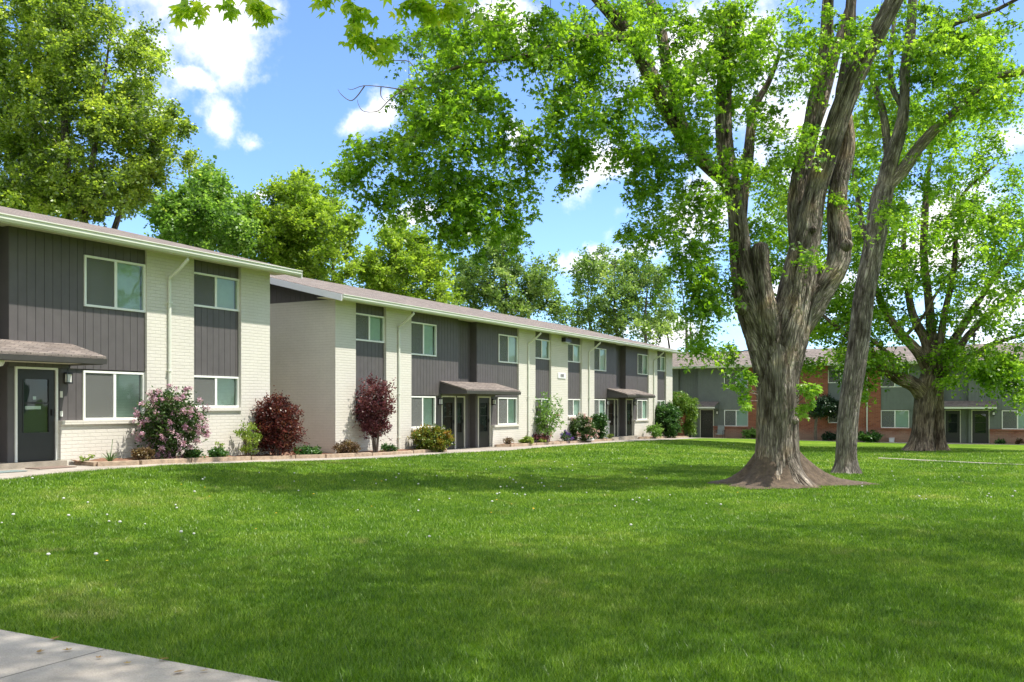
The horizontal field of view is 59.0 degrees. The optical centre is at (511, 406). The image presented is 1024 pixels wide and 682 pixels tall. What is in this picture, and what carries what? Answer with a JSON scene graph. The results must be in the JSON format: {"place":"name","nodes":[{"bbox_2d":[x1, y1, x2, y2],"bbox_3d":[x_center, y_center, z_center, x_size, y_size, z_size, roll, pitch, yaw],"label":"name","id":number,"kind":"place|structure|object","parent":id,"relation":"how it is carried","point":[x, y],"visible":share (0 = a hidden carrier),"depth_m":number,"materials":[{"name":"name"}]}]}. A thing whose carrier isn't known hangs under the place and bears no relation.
{"place":"outdoors","nodes":[
{"label":"outdoors","id":0,"kind":"place"},
{"bbox_2d":[0,438,1023,681],"bbox_3d":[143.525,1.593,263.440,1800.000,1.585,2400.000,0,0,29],"label":"ground","id":1,"kind":"structure","parent":0,"point":[955,446],"depth_m":9.34,"materials":[{"name":"green plant"}]},
{"bbox_2d":[74,460,97,465],"bbox_3d":[-9.649,1.286,20.175,1.539,0.164,0.110,0,0,40],"label":"landscape timber","id":2,"kind":"object","parent":1,"relation":"on","point":[89,463],"visible":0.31,"depth_m":19.84,"materials":[{"name":"brown wood"}]},
{"bbox_2d":[0,0,212,228],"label":"poplar tree","id":3,"kind":"object","parent":1,"relation":"on","point":[33,161],"visible":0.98,"depth_m":36.28,"materials":[{"name":"green plant"}]},
{"bbox_2d":[97,460,138,465],"bbox_3d":[-8.673,1.286,19.928,0.854,0.155,0.110,0,0,-35],"label":"landscape timber","id":4,"kind":"object","parent":1,"relation":"on","point":[118,463],"visible":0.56,"depth_m":19.87,"materials":[{"name":"brown wood"}]},
{"bbox_2d":[0,630,279,681],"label":"walk","id":5,"kind":"structure","parent":1,"relation":"on","point":[22,659],"depth_m":5.55,"materials":[{"name":"concrete"}]},
{"bbox_2d":[0,206,302,469],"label":"apartment building","id":6,"kind":"structure","parent":1,"relation":"on","point":[103,329],"depth_m":21.18,"materials":[{"name":"white brick"}]},
{"bbox_2d":[18,369,54,461],"bbox_3d":[-10.299,0.195,19.561,0.105,1.970,0.880,0,0,29],"label":"door","id":7,"kind":"structure","parent":6,"relation":"in","point":[36,388],"depth_m":19.58,"materials":[{"name":"grey metal"}]},
{"bbox_2d":[82,370,144,419],"bbox_3d":[-9.411,-0.245,21.286,0.225,1.130,1.660,0,0,29],"label":"window","id":8,"kind":"structure","parent":6,"relation":"in","point":[106,395],"depth_m":21.18,"materials":[{"name":"grey glass"}]},
{"bbox_2d":[84,255,145,312],"bbox_3d":[-9.338,-2.847,21.247,0.140,1.165,1.660,0,0,29],"label":"window","id":9,"kind":"structure","parent":6,"relation":"in","point":[108,283],"depth_m":21.18,"materials":[{"name":"glass"}]},
{"bbox_2d":[194,375,238,406],"bbox_3d":[-7.921,-0.380,23.999,0.225,0.830,1.630,0,0,29],"label":"window","id":10,"kind":"structure","parent":6,"relation":"in","point":[215,391],"depth_m":23.96,"materials":[{"name":"grey glass"}]},
{"bbox_2d":[194,272,238,311],"bbox_3d":[-7.884,-3.017,23.979,0.140,0.885,1.630,0,0,29],"label":"window","id":11,"kind":"structure","parent":6,"relation":"in","point":[210,291],"depth_m":23.93,"materials":[{"name":"glass"}]},
{"bbox_2d":[139,458,190,464],"bbox_3d":[-8.001,1.308,20.900,0.110,0.199,1.517,0,0,23],"label":"landscape timber","id":12,"kind":"object","parent":1,"relation":"on","point":[166,461],"visible":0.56,"depth_m":20.80,"materials":[{"name":"brown wood"}]},
{"bbox_2d":[153,152,202,197],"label":"sparse tree","id":13,"kind":"object","parent":1,"relation":"on","point":[172,164],"visible":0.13,"depth_m":49.30,"materials":[{"name":"plant"}]},
{"bbox_2d":[137,155,266,261],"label":"fresh green tree","id":14,"kind":"object","parent":1,"relation":"on","point":[204,211],"visible":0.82,"depth_m":43.59,"materials":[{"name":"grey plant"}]},
{"bbox_2d":[190,456,250,462],"bbox_3d":[-7.280,1.356,22.642,0.110,0.226,2.174,0,0,22],"label":"landscape timber","id":15,"kind":"object","parent":1,"relation":"on","point":[218,459],"visible":0.56,"depth_m":22.52,"materials":[{"name":"brown wood"}]},
{"bbox_2d":[72,448,417,462],"bbox_3d":[-7.278,1.382,26.826,4.550,0.383,14.250,0,0,29],"label":"mulch bed","id":16,"kind":"object","parent":1,"relation":"on","point":[130,458],"visible":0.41,"depth_m":24.29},
{"bbox_2d":[79,454,94,461],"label":"sprout clump","id":17,"kind":"object","parent":16,"relation":"on","point":[85,458],"visible":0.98,"depth_m":20.01,"materials":[{"name":"green plant"}]},
{"bbox_2d":[99,439,118,460],"bbox_3d":[-8.976,1.000,20.186,0.515,0.521,0.556,0,0,29],"label":"iris clump","id":18,"kind":"object","parent":16,"relation":"in","point":[110,458],"visible":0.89,"depth_m":20.12,"materials":[{"name":"green plant"}]},
{"bbox_2d":[131,446,155,459],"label":"bronze clump","id":19,"kind":"object","parent":16,"relation":"on","point":[142,453],"visible":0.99,"depth_m":20.82,"materials":[{"name":"brown plant"}]},
{"bbox_2d":[130,382,210,458],"bbox_3d":[-8.173,0.459,21.632,1.917,2.060,1.856,0,0,29],"label":"lilac bush","id":20,"kind":"object","parent":16,"relation":"on","point":[174,430],"visible":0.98,"depth_m":21.39,"materials":[{"name":"green plant"}]},
{"bbox_2d":[182,448,205,457],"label":"green clump","id":21,"kind":"object","parent":16,"relation":"on","point":[193,454],"visible":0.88,"depth_m":21.94,"materials":[{"name":"green plant"}]},
{"bbox_2d":[207,447,228,456],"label":"green clump","id":22,"kind":"object","parent":16,"relation":"on","point":[217,452],"visible":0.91,"depth_m":22.93,"materials":[{"name":"green plant"}]},
{"bbox_2d":[214,442,224,448],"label":"shrub","id":23,"kind":"object","parent":16,"relation":"on","point":[218,445],"visible":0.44,"depth_m":23.57,"materials":[{"name":"green plant"}]},
{"bbox_2d":[233,420,261,455],"bbox_3d":[-7.102,0.905,24.290,0.710,1.052,0.732,0,0,29],"label":"forsythia bush","id":24,"kind":"object","parent":16,"relation":"on","point":[251,443],"visible":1,"depth_m":24.22,"materials":[{"name":"green plant"}]},
{"bbox_2d":[250,385,309,455],"bbox_3d":[-6.531,0.505,25.131,1.578,2.170,1.776,0,0,29],"label":"barberry bush","id":25,"kind":"object","parent":16,"relation":"on","point":[277,425],"visible":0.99,"depth_m":24.88,"materials":[{"name":"red plant"}]},
{"bbox_2d":[291,445,321,454],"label":"ground cover clump","id":26,"kind":"object","parent":16,"relation":"on","point":[307,450],"visible":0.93,"depth_m":25.98,"materials":[{"name":"green plant"}]},
{"bbox_2d":[331,439,360,453],"bbox_3d":[-5.031,1.285,27.543,0.888,0.577,0.987,0,0,-35],"label":"spirea bush","id":27,"kind":"object","parent":16,"relation":"on","point":[349,446],"visible":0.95,"depth_m":27.36,"materials":[{"name":"brown plant"}]},
{"bbox_2d":[351,371,397,452],"bbox_3d":[-4.376,0.218,28.939,1.585,2.685,1.468,0,0,-34],"label":"purple leaf shrub","id":28,"kind":"object","parent":16,"relation":"on","point":[373,410],"visible":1,"depth_m":28.79,"materials":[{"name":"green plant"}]},
{"bbox_2d":[381,442,399,451],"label":"green clump","id":29,"kind":"object","parent":16,"relation":"on","point":[386,447],"visible":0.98,"depth_m":29.62,"materials":[{"name":"green plant"}]},
{"bbox_2d":[372,450,412,455],"bbox_3d":[-3.851,1.546,29.144,0.110,0.178,2.260,0,0,27],"label":"landscape timber","id":30,"kind":"object","parent":16,"relation":"on","point":[392,453],"visible":0.56,"depth_m":29.05,"materials":[{"name":"beige wood"}]},
{"bbox_2d":[407,423,455,451],"bbox_3d":[-2.827,1.114,31.547,1.586,1.140,1.544,0,0,-31],"label":"euonymus bush","id":31,"kind":"object","parent":16,"relation":"on","point":[437,438],"visible":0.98,"depth_m":31.24,"materials":[{"name":"green plant"}]},
{"bbox_2d":[251,455,294,459],"bbox_3d":[-6.477,1.423,24.482,0.110,0.195,1.763,0,0,25],"label":"landscape timber","id":32,"kind":"object","parent":1,"relation":"on","point":[272,457],"visible":0.56,"depth_m":24.36,"materials":[{"name":"brown wood"}]},
{"bbox_2d":[241,164,373,285],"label":"yellow green tree","id":33,"kind":"object","parent":1,"relation":"on","point":[301,232],"visible":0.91,"depth_m":45.89,"materials":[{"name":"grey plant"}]},
{"bbox_2d":[295,454,324,458],"bbox_3d":[-5.741,1.456,25.676,0.110,0.177,0.991,0,0,43],"label":"landscape timber","id":34,"kind":"object","parent":1,"relation":"on","point":[311,456],"visible":0.54,"depth_m":25.63,"materials":[{"name":"brown wood"}]},
{"bbox_2d":[168,0,486,70],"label":"maple tree","id":35,"kind":"object","parent":1,"relation":"on","point":[260,12],"visible":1,"depth_m":6.16,"materials":[{"name":"green plant"}]},
{"bbox_2d":[0,438,694,479],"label":"front walk","id":36,"kind":"structure","parent":1,"relation":"on","point":[28,472],"depth_m":24.34,"materials":[{"name":"concrete"}]},
{"bbox_2d":[0,470,26,472],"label":"doormat","id":37,"kind":"object","parent":36,"relation":"on","point":[6,471],"visible":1,"depth_m":17.92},
{"bbox_2d":[25,466,76,468],"bbox_3d":[-9.740,1.296,19.120,0.500,0.015,0.850,0,0,29],"label":"doormat","id":38,"kind":"object","parent":36,"relation":"on","point":[49,467],"visible":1,"depth_m":18.98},
{"bbox_2d":[495,438,605,445],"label":"mulch bed","id":39,"kind":"object","parent":36,"relation":"on","point":[552,441],"visible":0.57,"depth_m":41.64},
{"bbox_2d":[503,436,513,443],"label":"rosy plant","id":40,"kind":"object","parent":39,"relation":"on","point":[507,440],"visible":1,"depth_m":37.09,"materials":[{"name":"brown plant"}]},
{"bbox_2d":[517,435,533,443],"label":"yellow clump","id":41,"kind":"object","parent":39,"relation":"on","point":[527,439],"visible":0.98,"depth_m":38.33,"materials":[{"name":"green plant"}]},
{"bbox_2d":[532,433,548,442],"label":"dark red clump","id":42,"kind":"object","parent":39,"relation":"on","point":[542,437],"visible":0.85,"depth_m":39.68,"materials":[{"name":"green plant"}]},
{"bbox_2d":[535,391,566,441],"bbox_3d":[1.655,0.521,40.089,1.543,2.362,1.523,0,0,-20],"label":"airy shrub","id":43,"kind":"object","parent":39,"relation":"on","point":[546,428],"visible":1,"depth_m":39.96,"materials":[{"name":"green plant"}]},
{"bbox_2d":[559,429,572,442],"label":"salvia clump","id":44,"kind":"object","parent":39,"relation":"on","point":[564,435],"visible":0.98,"depth_m":41.72,"materials":[{"name":"purple plant"}]},
{"bbox_2d":[569,412,599,442],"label":"rose bush","id":45,"kind":"object","parent":39,"relation":"on","point":[584,428],"visible":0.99,"depth_m":43.04,"materials":[{"name":"green plant"}]},
{"bbox_2d":[591,412,608,438],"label":"laurel bush","id":46,"kind":"object","parent":39,"relation":"on","point":[600,423],"visible":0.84,"depth_m":45.28,"materials":[{"name":"green plant"}]},
{"bbox_2d":[324,452,371,457],"bbox_3d":[-4.886,1.496,27.089,0.110,0.219,2.262,0,0,26],"label":"landscape timber","id":47,"kind":"object","parent":1,"relation":"on","point":[348,455],"visible":0.56,"depth_m":26.98,"materials":[{"name":"beige wood"}]},
{"bbox_2d":[340,212,468,305],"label":"yellow green tree","id":48,"kind":"object","parent":1,"relation":"on","point":[415,263],"visible":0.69,"depth_m":52.26,"materials":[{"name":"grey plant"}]},
{"bbox_2d":[411,449,446,452],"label":"landscape timber","id":49,"kind":"object","parent":1,"relation":"on","point":[423,451],"visible":0.43,"depth_m":30.84,"materials":[{"name":"beige wood"}]},
{"bbox_2d":[270,275,685,453],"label":"apartment building","id":50,"kind":"structure","parent":1,"relation":"on","point":[471,378],"depth_m":33.88,"materials":[{"name":"white paint"}]},
{"bbox_2d":[356,396,382,420],"bbox_3d":[-4.714,0.075,29.751,0.095,0.830,1.620,0,0,29],"label":"window","id":51,"kind":"structure","parent":50,"relation":"in","point":[357,419],"depth_m":29.21,"materials":[{"name":"white plastic"}]},
{"bbox_2d":[356,313,384,342],"bbox_3d":[-4.733,-2.562,29.762,0.140,0.885,1.620,0,0,29],"label":"window","id":52,"kind":"structure","parent":50,"relation":"in","point":[367,326],"depth_m":29.77,"materials":[{"name":"glass"}]},
{"bbox_2d":[411,396,435,427],"bbox_3d":[-3.292,0.210,32.518,0.225,1.130,1.660,0,0,29],"label":"window","id":53,"kind":"structure","parent":50,"relation":"in","point":[421,406],"depth_m":32.46,"materials":[{"name":"grey glass"}]},
{"bbox_2d":[411,321,436,356],"bbox_3d":[-3.219,-2.393,32.478,0.140,1.165,1.660,0,0,29],"label":"window","id":54,"kind":"structure","parent":50,"relation":"in","point":[421,333],"depth_m":32.44,"materials":[{"name":"grey glass"}]},
{"bbox_2d":[443,397,453,449],"bbox_3d":[-2.415,0.650,34.033,0.105,1.970,0.880,0,0,29],"label":"door","id":55,"kind":"structure","parent":50,"relation":"in","point":[448,402],"depth_m":34.16,"materials":[{"name":"brown metal"}]},
{"bbox_2d":[457,397,463,447],"bbox_3d":[-2.099,0.650,35.114,0.105,1.970,0.800,0,0,29],"label":"door","id":56,"kind":"structure","parent":50,"relation":"in","point":[460,401],"depth_m":35.32,"materials":[{"name":"grey glass"}]},
{"bbox_2d":[479,398,488,446],"bbox_3d":[-1.147,0.650,36.360,0.105,1.970,0.880,0,0,29],"label":"door","id":57,"kind":"structure","parent":50,"relation":"in","point":[483,402],"depth_m":36.45,"materials":[{"name":"grey glass"}]},
{"bbox_2d":[497,397,516,424],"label":"window","id":58,"kind":"structure","parent":50,"relation":"in","point":[505,406],"depth_m":37.97,"materials":[{"name":"grey glass"}]},
{"bbox_2d":[498,334,517,363],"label":"window","id":59,"kind":"structure","parent":50,"relation":"in","point":[506,343],"depth_m":37.96,"materials":[{"name":"white plastic"}]},
{"bbox_2d":[535,398,549,416],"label":"window","id":60,"kind":"structure","parent":50,"relation":"in","point":[536,403],"depth_m":40.52,"materials":[{"name":"white plastic"}]},
{"bbox_2d":[535,339,549,359],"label":"window","id":61,"kind":"structure","parent":50,"relation":"in","point":[540,345],"depth_m":40.81,"materials":[{"name":"glass"}]},
{"bbox_2d":[568,399,579,415],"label":"window","id":62,"kind":"structure","parent":50,"relation":"in","point":[573,404],"depth_m":43.80,"materials":[{"name":"white plastic"}]},
{"bbox_2d":[568,343,580,362],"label":"window","id":63,"kind":"structure","parent":50,"relation":"in","point":[573,349],"depth_m":43.87,"materials":[{"name":"glass"}]},
{"bbox_2d":[594,348,605,370],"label":"window","id":64,"kind":"structure","parent":50,"relation":"in","point":[599,353],"depth_m":46.55,"materials":[{"name":"grey glass"}]},
{"bbox_2d":[594,399,605,420],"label":"window","id":65,"kind":"structure","parent":50,"relation":"in","point":[599,404],"depth_m":46.88,"materials":[{"name":"white plastic"}]},
{"bbox_2d":[608,400,613,436],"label":"door","id":66,"kind":"structure","parent":50,"relation":"in","point":[610,407],"depth_m":48.29,"materials":[{"name":"brown metal"}]},
{"bbox_2d":[615,400,616,435],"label":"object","id":67,"kind":"structure","parent":50,"relation":"in","point":[615,400],"depth_m":49.41,"materials":[{"name":"brown metal"}]},
{"bbox_2d":[627,400,631,435],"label":"door","id":68,"kind":"structure","parent":50,"relation":"in","point":[629,402],"depth_m":50.60,"materials":[{"name":"brown metal"}]},
{"bbox_2d":[637,400,646,419],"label":"window","id":69,"kind":"structure","parent":50,"relation":"in","point":[641,404],"depth_m":52.07,"materials":[{"name":"white plastic"}]},
{"bbox_2d":[637,354,647,374],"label":"window","id":70,"kind":"structure","parent":50,"relation":"in","point":[642,360],"depth_m":52.08,"materials":[{"name":"grey glass"}]},
{"bbox_2d":[657,356,664,371],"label":"window","id":71,"kind":"structure","parent":50,"relation":"in","point":[661,360],"depth_m":55.01,"materials":[{"name":"grey glass"}]},
{"bbox_2d":[496,444,509,446],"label":"landscape timber","id":72,"kind":"object","parent":1,"relation":"on","point":[502,445],"visible":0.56,"depth_m":36.82,"materials":[{"name":"beige wood"}]},
{"bbox_2d":[440,218,580,324],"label":"silvery tree","id":73,"kind":"object","parent":1,"relation":"on","point":[537,286],"visible":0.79,"depth_m":60.60,"materials":[{"name":"green plant"}]},
{"bbox_2d":[510,443,535,446],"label":"landscape timber","id":74,"kind":"object","parent":1,"relation":"on","point":[522,444],"visible":0.56,"depth_m":37.78,"materials":[{"name":"beige wood"}]},
{"bbox_2d":[536,441,560,444],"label":"landscape timber","id":75,"kind":"object","parent":1,"relation":"on","point":[548,443],"visible":0.56,"depth_m":39.77,"materials":[{"name":"beige wood"}]},
{"bbox_2d":[561,440,584,443],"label":"landscape timber","id":76,"kind":"object","parent":1,"relation":"on","point":[565,442],"visible":0.47,"depth_m":42.10,"materials":[{"name":"beige wood"}]},
{"bbox_2d":[591,439,605,441],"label":"landscape timber","id":77,"kind":"object","parent":1,"relation":"on","point":[596,440],"visible":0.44,"depth_m":44.86,"materials":[{"name":"beige wood"}]},
{"bbox_2d":[310,0,903,488],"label":"maple tree","id":78,"kind":"object","parent":1,"relation":"on","point":[778,328],"visible":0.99,"depth_m":18.49,"materials":[{"name":"green plant"}]},
{"bbox_2d":[554,242,692,345],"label":"silvery tree","id":79,"kind":"object","parent":1,"relation":"on","point":[631,281],"visible":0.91,"depth_m":70.31,"materials":[{"name":"green plant"}]},
{"bbox_2d":[663,283,716,348],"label":"sparse tree","id":80,"kind":"object","parent":1,"relation":"on","point":[667,339],"visible":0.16,"depth_m":76.19,"materials":[{"name":"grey plant"}]},
{"bbox_2d":[741,427,755,438],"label":"hosta clump","id":81,"kind":"object","parent":1,"relation":"on","point":[750,433],"visible":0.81,"depth_m":60.69,"materials":[{"name":"green plant"}]},
{"bbox_2d":[808,393,838,439],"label":"pruned yew","id":82,"kind":"object","parent":1,"relation":"on","point":[827,405],"visible":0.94,"depth_m":58.02,"materials":[{"name":"green plant"}]},
{"bbox_2d":[821,431,835,440],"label":"dark shrub","id":83,"kind":"object","parent":1,"relation":"on","point":[827,436],"visible":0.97,"depth_m":58.05,"materials":[{"name":"green plant"}]},
{"bbox_2d":[672,333,1023,443],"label":"apartment building","id":84,"kind":"structure","parent":1,"relation":"on","point":[967,419],"depth_m":57.93,"materials":[{"name":"red brick"}]},
{"bbox_2d":[701,410,712,437],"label":"door","id":85,"kind":"structure","parent":84,"relation":"in","point":[706,415],"depth_m":63.15,"materials":[{"name":"grey metal"}]},
{"bbox_2d":[724,372,747,388],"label":"window","id":86,"kind":"structure","parent":84,"relation":"in","point":[726,380],"depth_m":62.20,"materials":[{"name":"grey glass"}]},
{"bbox_2d":[724,410,747,425],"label":"window","id":87,"kind":"structure","parent":84,"relation":"in","point":[731,417],"depth_m":62.17,"materials":[{"name":"glass"}]},
{"bbox_2d":[828,412,837,422],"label":"window","id":88,"kind":"structure","parent":84,"relation":"in","point":[831,420],"depth_m":59.05,"materials":[{"name":"glass"}]},
{"bbox_2d":[828,369,843,382],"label":"window","id":89,"kind":"structure","parent":84,"relation":"in","point":[830,380],"depth_m":59.08,"materials":[{"name":"glass"}]},
{"bbox_2d":[881,369,908,386],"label":"window","id":90,"kind":"structure","parent":84,"relation":"in","point":[891,384],"depth_m":57.43,"materials":[{"name":"white plastic"}]},
{"bbox_2d":[881,410,908,427],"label":"window","id":91,"kind":"structure","parent":84,"relation":"in","point":[889,418],"depth_m":57.30,"materials":[{"name":"glass"}]},
{"bbox_2d":[946,411,959,442],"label":"door","id":92,"kind":"structure","parent":84,"relation":"in","point":[952,417],"depth_m":55.97,"materials":[{"name":"brown metal"}]},
{"bbox_2d":[972,411,988,442],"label":"door","id":93,"kind":"structure","parent":84,"relation":"in","point":[980,419],"depth_m":55.02,"materials":[{"name":"brown metal"}]},
{"bbox_2d":[1002,410,1023,428],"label":"window","id":94,"kind":"structure","parent":84,"relation":"in","point":[1010,420],"depth_m":54.17,"materials":[{"name":"glass"}]},
{"bbox_2d":[689,437,1023,444],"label":"walkway","id":95,"kind":"structure","parent":1,"relation":"on","point":[887,442],"depth_m":56.12,"materials":[{"name":"concrete"}]},
{"bbox_2d":[715,425,724,434],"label":"patio chair","id":96,"kind":"object","parent":95,"relation":"on","point":[720,430],"visible":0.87,"depth_m":61.33,"materials":[{"name":"grey fabric"}]},
{"bbox_2d":[857,430,883,442],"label":"hosta clump","id":97,"kind":"object","parent":1,"relation":"on","point":[870,437],"visible":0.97,"depth_m":56.48,"materials":[{"name":"green plant"}]},
{"bbox_2d":[738,79,1023,451],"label":"maple tree","id":98,"kind":"object","parent":1,"relation":"on","point":[938,356],"visible":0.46,"depth_m":41.10,"materials":[{"name":"green plant"}]},
{"bbox_2d":[830,0,1023,473],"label":"maple tree","id":99,"kind":"object","parent":1,"relation":"on","point":[943,38],"visible":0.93,"depth_m":23.93,"materials":[{"name":"green plant"}]},
{"bbox_2d":[881,458,1021,464],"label":"cross walk","id":100,"kind":"structure","parent":1,"relation":"on","point":[949,461],"depth_m":31.11,"materials":[{"name":"concrete"}]},
{"bbox_2d":[994,438,1006,443],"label":"shrub","id":101,"kind":"object","parent":1,"relation":"on","point":[999,441],"visible":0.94,"depth_m":53.52,"materials":[{"name":"green plant"}]},
{"bbox_2d":[1015,437,1023,443],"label":"shrub","id":102,"kind":"object","parent":1,"relation":"on","point":[1018,440],"visible":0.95,"depth_m":53.11,"materials":[{"name":"red plant"}]},
{"bbox_2d":[0,0,1023,351],"label":"sky","id":103,"kind":"structure","parent":0,"point":[264,101],"materials":[{"name":"blue"}]},
{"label":"mulch bed","id":104,"kind":"structure","parent":0,"visible":0},
{"bbox_2d":[644,423,664,438],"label":"round bush","id":105,"kind":"object","parent":104,"relation":"on","point":[655,429],"visible":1,"depth_m":51.56,"materials":[{"name":"green plant"}]},
{"bbox_2d":[655,400,683,437],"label":"round bush","id":106,"kind":"object","parent":104,"relation":"on","point":[667,415],"visible":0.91,"depth_m":53.58,"materials":[{"name":"green plant"}]},
{"bbox_2d":[672,390,700,435],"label":"weeping juniper","id":107,"kind":"object","parent":104,"relation":"on","point":[685,405],"visible":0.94,"depth_m":57.14,"materials":[{"name":"green plant"}]}
]}

